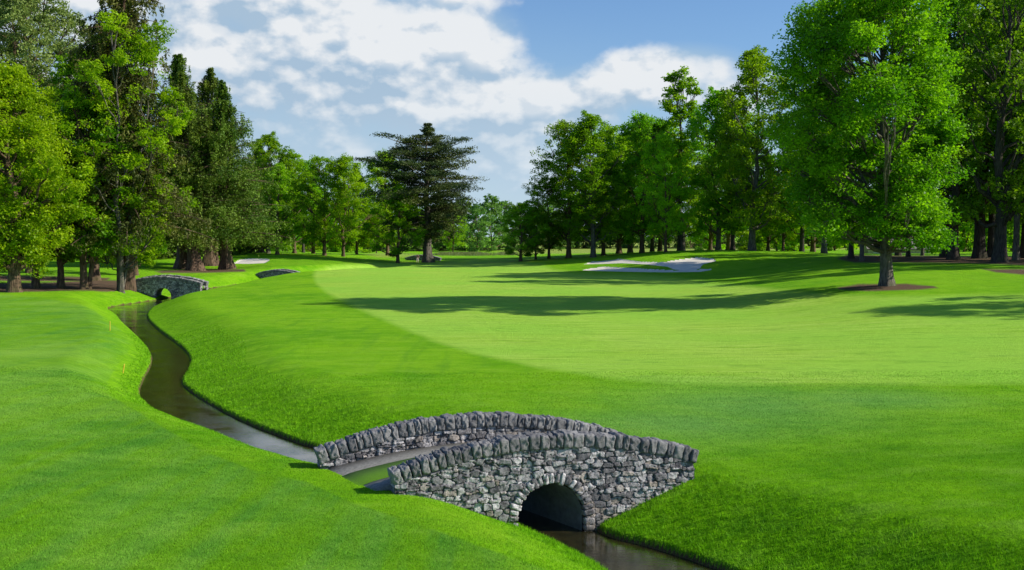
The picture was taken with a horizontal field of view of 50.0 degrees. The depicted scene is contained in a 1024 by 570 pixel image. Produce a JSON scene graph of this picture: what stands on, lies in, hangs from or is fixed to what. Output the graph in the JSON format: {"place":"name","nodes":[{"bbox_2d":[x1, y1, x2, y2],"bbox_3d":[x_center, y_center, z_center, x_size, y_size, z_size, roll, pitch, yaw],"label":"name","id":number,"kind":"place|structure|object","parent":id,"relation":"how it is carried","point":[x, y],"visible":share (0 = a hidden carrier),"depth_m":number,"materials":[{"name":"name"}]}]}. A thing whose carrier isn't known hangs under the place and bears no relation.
{"place":"outdoors","nodes":[
{"label":"outdoors","id":0,"kind":"place"},
{"bbox_2d":[108,285,715,569],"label":"stream water","id":1,"kind":"structure","parent":0,"point":[162,388],"depth_m":39.80,"materials":[{"name":"liquid"}]},
{"bbox_2d":[416,251,518,255],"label":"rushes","id":2,"kind":"object","parent":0,"point":[460,253],"visible":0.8,"depth_m":286.57,"materials":[{"name":"green plant"}]},
{"bbox_2d":[0,0,984,236],"label":"sky","id":3,"kind":"structure","parent":0,"point":[326,76],"materials":[{"name":"blue"}]},
{"bbox_2d":[0,237,1023,569],"bbox_3d":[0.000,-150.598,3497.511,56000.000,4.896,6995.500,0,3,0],"label":"ground","id":4,"kind":"structure","parent":0,"point":[300,325],"depth_m":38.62,"materials":[{"name":"green plant"}]},
{"bbox_2d":[151,243,201,259],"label":"evergreen shrub","id":5,"kind":"object","parent":4,"relation":"on","point":[162,255],"visible":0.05,"depth_m":221.14,"materials":[{"name":"green plant"}]},
{"bbox_2d":[166,67,275,265],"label":"cypress tree","id":6,"kind":"object","parent":4,"relation":"on","point":[207,86],"visible":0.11,"depth_m":194.30,"materials":[{"name":"green plant"}]},
{"bbox_2d":[199,237,245,255],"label":"evergreen shrub","id":7,"kind":"object","parent":4,"relation":"on","point":[234,251],"visible":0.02,"depth_m":237.75,"materials":[{"name":"green plant"}]},
{"bbox_2d":[202,227,257,253],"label":"evergreen shrub","id":8,"kind":"object","parent":4,"relation":"on","point":[245,248],"visible":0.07,"depth_m":245.57,"materials":[{"name":"green plant"}]},
{"bbox_2d":[236,213,270,253],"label":"evergreen shrub","id":9,"kind":"object","parent":4,"relation":"on","point":[239,250],"visible":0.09,"depth_m":248.92,"materials":[{"name":"green plant"}]},
{"bbox_2d":[245,138,289,252],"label":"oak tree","id":10,"kind":"object","parent":4,"relation":"on","point":[261,250],"visible":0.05,"depth_m":260.25,"materials":[{"name":"green plant"}]},
{"bbox_2d":[240,131,300,253],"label":"oak tree","id":11,"kind":"object","parent":4,"relation":"on","point":[266,159],"visible":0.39,"depth_m":246.21,"materials":[{"name":"green plant"}]},
{"bbox_2d":[256,269,298,277],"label":"stone bridge","id":12,"kind":"structure","parent":4,"relation":"on","point":[269,273],"depth_m":167.06,"materials":[{"name":"grey stone"}]},
{"bbox_2d":[250,162,307,254],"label":"oak tree","id":13,"kind":"object","parent":4,"relation":"on","point":[283,176],"visible":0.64,"depth_m":236.28,"materials":[{"name":"green plant"}]},
{"bbox_2d":[265,150,323,252],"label":"oak tree","id":14,"kind":"object","parent":4,"relation":"on","point":[299,165],"visible":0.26,"depth_m":249.52,"materials":[{"name":"green plant"}]},
{"bbox_2d":[287,158,318,252],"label":"oak tree","id":15,"kind":"object","parent":4,"relation":"on","point":[303,247],"visible":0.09,"depth_m":279.78,"materials":[{"name":"green plant"}]},
{"bbox_2d":[283,165,336,253],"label":"oak tree","id":16,"kind":"object","parent":4,"relation":"on","point":[305,241],"visible":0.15,"depth_m":254.47,"materials":[{"name":"green plant"}]},
{"bbox_2d":[297,234,328,251],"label":"shrub","id":17,"kind":"object","parent":4,"relation":"on","point":[309,248],"visible":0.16,"depth_m":328.41,"materials":[{"name":"green plant"}]},
{"bbox_2d":[293,155,366,255],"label":"oak tree","id":18,"kind":"object","parent":4,"relation":"on","point":[317,172],"visible":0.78,"depth_m":237.77,"materials":[{"name":"green plant"}]},
{"bbox_2d":[320,222,341,251],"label":"shrub","id":19,"kind":"object","parent":4,"relation":"on","point":[334,249],"visible":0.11,"depth_m":347.38,"materials":[{"name":"green plant"}]},
{"bbox_2d":[306,153,385,256],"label":"lime tree","id":20,"kind":"object","parent":4,"relation":"on","point":[351,174],"visible":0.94,"depth_m":235.56,"materials":[{"name":"green plant"}]},
{"bbox_2d":[328,171,380,254],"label":"lime tree","id":21,"kind":"object","parent":4,"relation":"on","point":[364,237],"visible":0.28,"depth_m":261.18,"materials":[{"name":"green plant"}]},
{"bbox_2d":[337,219,374,252],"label":"broadleaf tree","id":22,"kind":"object","parent":4,"relation":"on","point":[350,247],"visible":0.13,"depth_m":343.81,"materials":[{"name":"green plant"}]},
{"bbox_2d":[352,149,421,255],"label":"lime tree","id":23,"kind":"object","parent":4,"relation":"on","point":[372,181],"visible":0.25,"depth_m":259.05,"materials":[{"name":"green plant"}]},
{"bbox_2d":[369,203,414,250],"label":"broadleaf tree","id":24,"kind":"object","parent":4,"relation":"on","point":[408,239],"visible":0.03,"depth_m":408.11,"materials":[{"name":"green plant"}]},
{"bbox_2d":[113,283,719,569],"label":"stream bed","id":25,"kind":"object","parent":4,"relation":"on","point":[637,543],"visible":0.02,"depth_m":39.13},
{"bbox_2d":[136,274,208,299],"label":"stone bridge","id":26,"kind":"structure","parent":25,"relation":"on","point":[154,286],"depth_m":120.69,"materials":[{"name":"grey stone"}]},
{"bbox_2d":[405,255,441,260],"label":"stone bridge","id":27,"kind":"structure","parent":4,"relation":"on","point":[414,257],"depth_m":232.15,"materials":[{"name":"grey stone"}]},
{"bbox_2d":[409,208,447,250],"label":"broadleaf tree","id":28,"kind":"object","parent":4,"relation":"on","point":[436,244],"visible":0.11,"depth_m":409.78,"materials":[{"name":"green plant"}]},
{"bbox_2d":[420,220,466,250],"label":"broadleaf tree","id":29,"kind":"object","parent":4,"relation":"on","point":[461,248],"visible":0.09,"depth_m":425.46,"materials":[{"name":"green plant"}]},
{"bbox_2d":[441,215,467,251],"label":"lime tree","id":30,"kind":"object","parent":4,"relation":"on","point":[456,235],"visible":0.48,"depth_m":329.27,"materials":[{"name":"green plant"}]},
{"bbox_2d":[437,198,485,250],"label":"broadleaf tree","id":31,"kind":"object","parent":4,"relation":"on","point":[466,240],"visible":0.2,"depth_m":427.11,"materials":[{"name":"green plant"}]},
{"bbox_2d":[234,257,715,271],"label":"bunker sand","id":32,"kind":"structure","parent":4,"relation":"on","point":[688,265],"depth_m":170.28,"materials":[{"name":"white sand"}]},
{"bbox_2d":[454,203,502,251],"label":"broadleaf tree","id":33,"kind":"object","parent":4,"relation":"on","point":[476,211],"visible":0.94,"depth_m":401.46,"materials":[{"name":"green plant"}]},
{"bbox_2d":[464,193,519,250],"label":"broadleaf tree","id":34,"kind":"object","parent":4,"relation":"on","point":[487,205],"visible":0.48,"depth_m":420.37,"materials":[{"name":"green plant"}]},
{"bbox_2d":[488,201,523,248],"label":"broadleaf tree","id":35,"kind":"object","parent":4,"relation":"on","point":[505,207],"visible":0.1,"depth_m":487.37,"materials":[{"name":"green plant"}]},
{"bbox_2d":[314,411,698,531],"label":"stone bridge","id":36,"kind":"structure","parent":4,"relation":"on","point":[506,466],"depth_m":26.21,"materials":[{"name":"grey stone"}]},
{"bbox_2d":[0,255,1023,291],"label":"mulch bed","id":37,"kind":"object","parent":4,"relation":"on","point":[72,283],"visible":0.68,"depth_m":131.70,"materials":[{"name":"soil mulch"}]},
{"bbox_2d":[0,152,76,287],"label":"maple tree","id":38,"kind":"object","parent":37,"relation":"on","point":[35,282],"depth_m":116.69,"materials":[{"name":"green plant"}]},
{"bbox_2d":[0,58,93,292],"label":"maple tree","id":39,"kind":"object","parent":37,"relation":"on","point":[22,238],"visible":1,"depth_m":106.68,"materials":[{"name":"green plant"}]},
{"bbox_2d":[0,0,95,272],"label":"willow tree","id":40,"kind":"object","parent":37,"relation":"on","point":[19,12],"visible":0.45,"depth_m":145.16,"materials":[{"name":"green plant"}]},
{"bbox_2d":[19,150,104,287],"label":"maple tree","id":41,"kind":"object","parent":37,"relation":"on","point":[62,259],"visible":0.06,"depth_m":117.72,"materials":[{"name":"green plant"}]},
{"bbox_2d":[21,84,156,288],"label":"lime tree","id":42,"kind":"object","parent":37,"relation":"on","point":[84,106],"visible":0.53,"depth_m":114.94,"materials":[{"name":"green plant"}]},
{"bbox_2d":[40,48,151,280],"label":"beech tree","id":43,"kind":"object","parent":37,"relation":"on","point":[64,66],"visible":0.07,"depth_m":136.72,"materials":[{"name":"green plant"}]},
{"bbox_2d":[36,9,199,292],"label":"lime tree","id":44,"kind":"object","parent":37,"relation":"on","point":[141,50],"visible":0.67,"depth_m":115.73,"materials":[{"name":"green plant"}]},
{"bbox_2d":[45,0,219,291],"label":"redwood tree","id":45,"kind":"object","parent":37,"relation":"on","point":[98,50],"visible":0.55,"depth_m":117.42,"materials":[{"name":"green plant"}]},
{"bbox_2d":[110,183,169,275],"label":"beech tree","id":46,"kind":"object","parent":37,"relation":"on","point":[136,267],"visible":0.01,"depth_m":152.04,"materials":[{"name":"green plant"}]},
{"bbox_2d":[143,71,260,270],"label":"cypress tree","id":47,"kind":"object","parent":37,"relation":"on","point":[202,180],"visible":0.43,"depth_m":175.24,"materials":[{"name":"green plant"}]},
{"bbox_2d":[149,53,254,268],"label":"cypress tree","id":48,"kind":"object","parent":37,"relation":"on","point":[179,61],"visible":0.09,"depth_m":179.57,"materials":[{"name":"green plant"}]},
{"bbox_2d":[164,79,295,269],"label":"cypress tree","id":49,"kind":"object","parent":37,"relation":"on","point":[225,110],"visible":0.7,"depth_m":178.97,"materials":[{"name":"green plant"}]},
{"bbox_2d":[830,165,877,258],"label":"beech tree","id":50,"kind":"object","parent":37,"relation":"on","point":[850,255],"depth_m":157.62,"materials":[{"name":"green plant"}]},
{"bbox_2d":[749,0,976,286],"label":"oak tree","id":51,"kind":"object","parent":37,"relation":"on","point":[881,87],"visible":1,"depth_m":86.72,"materials":[{"name":"green plant"}]},
{"bbox_2d":[841,109,893,260],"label":"beech tree","id":52,"kind":"object","parent":37,"relation":"on","point":[861,252],"visible":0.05,"depth_m":146.96,"materials":[{"name":"green plant"}]},
{"bbox_2d":[873,124,935,256],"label":"beech tree","id":53,"kind":"object","parent":37,"relation":"on","point":[908,253],"visible":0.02,"depth_m":164.59,"materials":[{"name":"green plant"}]},
{"bbox_2d":[889,4,985,257],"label":"beech tree","id":54,"kind":"object","parent":37,"relation":"on","point":[943,254],"visible":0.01,"depth_m":157.02,"materials":[{"name":"green plant"}]},
{"bbox_2d":[890,0,1023,259],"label":"beech tree","id":55,"kind":"object","parent":37,"relation":"on","point":[953,253],"visible":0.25,"depth_m":143.66,"materials":[{"name":"green plant"}]},
{"bbox_2d":[917,0,1023,258],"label":"beech tree","id":56,"kind":"object","parent":37,"relation":"on","point":[979,251],"visible":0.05,"depth_m":149.10,"materials":[{"name":"green plant"}]},
{"bbox_2d":[934,0,1023,262],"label":"beech tree","id":57,"kind":"object","parent":37,"relation":"on","point":[1000,199],"visible":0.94,"depth_m":130.98,"materials":[{"name":"green plant"}]},
{"bbox_2d":[966,0,1021,256],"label":"beech tree","id":58,"kind":"object","parent":37,"relation":"on","point":[991,231],"visible":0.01,"depth_m":159.41,"materials":[{"name":"green plant"}]},
{"bbox_2d":[969,85,1023,222],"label":"beech tree","id":59,"kind":"object","parent":37,"relation":"on","point":[988,144],"visible":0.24,"depth_m":142.63,"materials":[{"name":"green plant"}]},
{"bbox_2d":[974,1,1023,259],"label":"beech tree","id":60,"kind":"object","parent":37,"relation":"on","point":[1016,244],"visible":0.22,"depth_m":139.52,"materials":[{"name":"green plant"}]},
{"bbox_2d":[983,2,1023,257],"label":"beech tree","id":61,"kind":"object","parent":37,"relation":"on","point":[1022,245],"visible":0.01,"depth_m":149.49,"materials":[{"name":"green plant"}]},
{"bbox_2d":[0,260,1023,569],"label":"fairway","id":62,"kind":"structure","parent":4,"relation":"on","point":[534,314],"depth_m":53.64,"materials":[{"name":"green plant"}]},
{"bbox_2d":[360,183,427,262],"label":"oak tree","id":63,"kind":"object","parent":62,"relation":"on","point":[397,251],"visible":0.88,"depth_m":217.38,"materials":[{"name":"green plant"}]},
{"bbox_2d":[349,123,488,262],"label":"cedar tree","id":64,"kind":"object","parent":62,"relation":"on","point":[415,157],"visible":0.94,"depth_m":220.74,"materials":[{"name":"green plant"}]},
{"bbox_2d":[492,204,534,248],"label":"broadleaf tree","id":65,"kind":"object","parent":4,"relation":"on","point":[497,221],"visible":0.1,"depth_m":468.12,"materials":[{"name":"green plant"}]},
{"bbox_2d":[497,201,549,260],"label":"oak tree","id":66,"kind":"object","parent":4,"relation":"on","point":[524,247],"visible":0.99,"depth_m":206.77,"materials":[{"name":"green plant"}]},
{"bbox_2d":[519,207,560,259],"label":"oak tree","id":67,"kind":"object","parent":4,"relation":"on","point":[525,236],"visible":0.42,"depth_m":213.72,"materials":[{"name":"green plant"}]},
{"bbox_2d":[517,177,574,258],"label":"oak tree","id":68,"kind":"object","parent":4,"relation":"on","point":[557,212],"visible":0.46,"depth_m":214.61,"materials":[{"name":"green plant"}]},
{"bbox_2d":[529,204,565,248],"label":"broadleaf tree","id":69,"kind":"object","parent":4,"relation":"on","point":[551,211],"visible":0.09,"depth_m":458.45,"materials":[{"name":"green plant"}]},
{"bbox_2d":[531,201,575,248],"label":"broadleaf tree","id":70,"kind":"object","parent":4,"relation":"on","point":[553,207],"visible":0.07,"depth_m":469.20,"materials":[{"name":"green plant"}]},
{"bbox_2d":[118,324,1023,569],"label":"bank grass","id":71,"kind":"structure","parent":4,"relation":"on","point":[557,544],"depth_m":25.11,"materials":[{"name":"green plant"}]},
{"bbox_2d":[526,119,620,257],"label":"oak tree","id":72,"kind":"object","parent":4,"relation":"on","point":[563,127],"visible":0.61,"depth_m":209.75,"materials":[{"name":"green plant"}]},
{"bbox_2d":[575,229,609,248],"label":"broadleaf tree","id":73,"kind":"object","parent":4,"relation":"on","point":[583,246],"visible":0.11,"depth_m":477.48,"materials":[{"name":"green plant"}]},
{"bbox_2d":[553,110,632,257],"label":"oak tree","id":74,"kind":"object","parent":4,"relation":"on","point":[589,122],"visible":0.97,"depth_m":203.91,"materials":[{"name":"green plant"}]},
{"bbox_2d":[556,128,644,255],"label":"oak tree","id":75,"kind":"object","parent":4,"relation":"on","point":[610,148],"visible":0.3,"depth_m":211.41,"materials":[{"name":"green plant"}]},
{"bbox_2d":[581,120,649,252],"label":"oak tree","id":76,"kind":"object","parent":4,"relation":"on","point":[629,249],"visible":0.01,"depth_m":237.28,"materials":[{"name":"green plant"}]},
{"bbox_2d":[607,207,645,248],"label":"broadleaf tree","id":77,"kind":"object","parent":4,"relation":"on","point":[612,243],"visible":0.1,"depth_m":479.08,"materials":[{"name":"green plant"}]},
{"bbox_2d":[591,131,662,253],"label":"oak tree","id":78,"kind":"object","parent":4,"relation":"on","point":[619,244],"visible":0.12,"depth_m":224.36,"materials":[{"name":"green plant"}]},
{"bbox_2d":[596,111,683,252],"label":"oak tree","id":79,"kind":"object","parent":4,"relation":"on","point":[638,134],"visible":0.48,"depth_m":209.56,"materials":[{"name":"green plant"}]},
{"bbox_2d":[621,122,675,251],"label":"oak tree","id":80,"kind":"object","parent":4,"relation":"on","point":[651,238],"visible":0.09,"depth_m":223.59,"materials":[{"name":"green plant"}]},
{"bbox_2d":[637,235,668,247],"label":"broadleaf tree","id":81,"kind":"object","parent":4,"relation":"on","point":[648,242],"visible":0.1,"depth_m":475.70,"materials":[{"name":"green plant"}]},
{"bbox_2d":[622,118,697,250],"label":"oak tree","id":82,"kind":"object","parent":4,"relation":"on","point":[660,248],"visible":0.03,"depth_m":234.53,"materials":[{"name":"green plant"}]},
{"bbox_2d":[633,130,696,251],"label":"lime tree","id":83,"kind":"object","parent":4,"relation":"on","point":[660,203],"visible":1,"depth_m":194.77,"materials":[{"name":"green plant"}]},
{"bbox_2d":[654,234,690,247],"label":"broadleaf tree","id":84,"kind":"object","parent":4,"relation":"on","point":[688,245],"visible":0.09,"depth_m":479.49,"materials":[{"name":"green plant"}]},
{"bbox_2d":[645,139,706,250],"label":"oak tree","id":85,"kind":"object","parent":4,"relation":"on","point":[692,233],"visible":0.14,"depth_m":213.29,"materials":[{"name":"green plant"}]},
{"bbox_2d":[649,65,714,250],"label":"poplar tree","id":86,"kind":"object","parent":4,"relation":"on","point":[680,116],"visible":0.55,"depth_m":212.95,"materials":[{"name":"green plant"}]},
{"bbox_2d":[672,208,705,247],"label":"broadleaf tree","id":87,"kind":"object","parent":4,"relation":"on","point":[687,209],"visible":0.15,"depth_m":479.17,"materials":[{"name":"green plant"}]},
{"bbox_2d":[687,230,725,249],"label":"shrub","id":88,"kind":"object","parent":4,"relation":"on","point":[706,243],"visible":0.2,"depth_m":338.64,"materials":[{"name":"green plant"}]},
{"bbox_2d":[687,141,728,249],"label":"oak tree","id":89,"kind":"object","parent":4,"relation":"on","point":[711,239],"visible":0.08,"depth_m":223.47,"materials":[{"name":"green plant"}]},
{"bbox_2d":[692,210,726,247],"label":"broadleaf tree","id":90,"kind":"object","parent":4,"relation":"on","point":[700,245],"visible":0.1,"depth_m":441.58,"materials":[{"name":"green plant"}]},
{"bbox_2d":[679,85,753,249],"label":"oak tree","id":91,"kind":"object","parent":4,"relation":"on","point":[711,106],"visible":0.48,"depth_m":204.60,"materials":[{"name":"green plant"}]},
{"bbox_2d":[689,123,765,249],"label":"oak tree","id":92,"kind":"object","parent":4,"relation":"on","point":[728,240],"depth_m":231.31,"materials":[{"name":"green plant"}]},
{"bbox_2d":[689,97,771,249],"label":"oak tree","id":93,"kind":"object","parent":4,"relation":"on","point":[733,227],"visible":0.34,"depth_m":200.51,"materials":[{"name":"green plant"}]},
{"bbox_2d":[707,45,799,250],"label":"oak tree","id":94,"kind":"object","parent":4,"relation":"on","point":[755,60],"visible":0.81,"depth_m":189.48,"materials":[{"name":"green plant"}]},
{"bbox_2d":[735,210,775,250],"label":"shrub","id":95,"kind":"object","parent":4,"relation":"on","point":[743,234],"visible":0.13,"depth_m":320.21,"materials":[{"name":"green plant"}]},
{"bbox_2d":[754,153,790,250],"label":"oak tree","id":96,"kind":"object","parent":4,"relation":"on","point":[759,239],"visible":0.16,"depth_m":209.33,"materials":[{"name":"green plant"}]},
{"bbox_2d":[756,152,799,250],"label":"lime tree","id":97,"kind":"object","parent":4,"relation":"on","point":[771,231],"visible":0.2,"depth_m":198.87,"materials":[{"name":"green plant"}]},
{"bbox_2d":[756,207,804,250],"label":"shrub","id":98,"kind":"object","parent":4,"relation":"on","point":[774,242],"visible":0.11,"depth_m":298.85,"materials":[{"name":"green plant"}]},
{"bbox_2d":[777,221,809,250],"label":"shrub","id":99,"kind":"object","parent":4,"relation":"on","point":[789,245],"visible":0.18,"depth_m":288.91,"materials":[{"name":"green plant"}]},
{"bbox_2d":[767,118,821,251],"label":"oak tree","id":100,"kind":"object","parent":4,"relation":"on","point":[784,228],"visible":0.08,"depth_m":194.69,"materials":[{"name":"green plant"}]},
{"bbox_2d":[779,206,828,251],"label":"oak tree","id":101,"kind":"object","parent":4,"relation":"on","point":[812,246],"visible":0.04,"depth_m":205.46,"materials":[{"name":"green plant"}]},
{"bbox_2d":[782,74,859,252],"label":"oak tree","id":102,"kind":"object","parent":4,"relation":"on","point":[824,248],"visible":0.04,"depth_m":189.44,"materials":[{"name":"green plant"}]},
{"bbox_2d":[815,235,858,250],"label":"shrub","id":103,"kind":"object","parent":4,"relation":"on","point":[839,246],"visible":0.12,"depth_m":298.58,"materials":[{"name":"green plant"}]},
{"bbox_2d":[864,238,931,253],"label":"shrub","id":104,"kind":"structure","parent":4,"relation":"on","point":[867,250],"depth_m":202.07,"materials":[{"name":"plant"}]},
{"bbox_2d":[959,216,987,251],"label":"shrub","id":105,"kind":"object","parent":4,"relation":"on","point":[964,229],"visible":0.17,"depth_m":219.54,"materials":[{"name":"green plant"}]},
{"bbox_2d":[988,213,1021,251],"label":"shrub","id":106,"kind":"object","parent":4,"relation":"on","point":[1009,238],"visible":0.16,"depth_m":213.92,"materials":[{"name":"green plant"}]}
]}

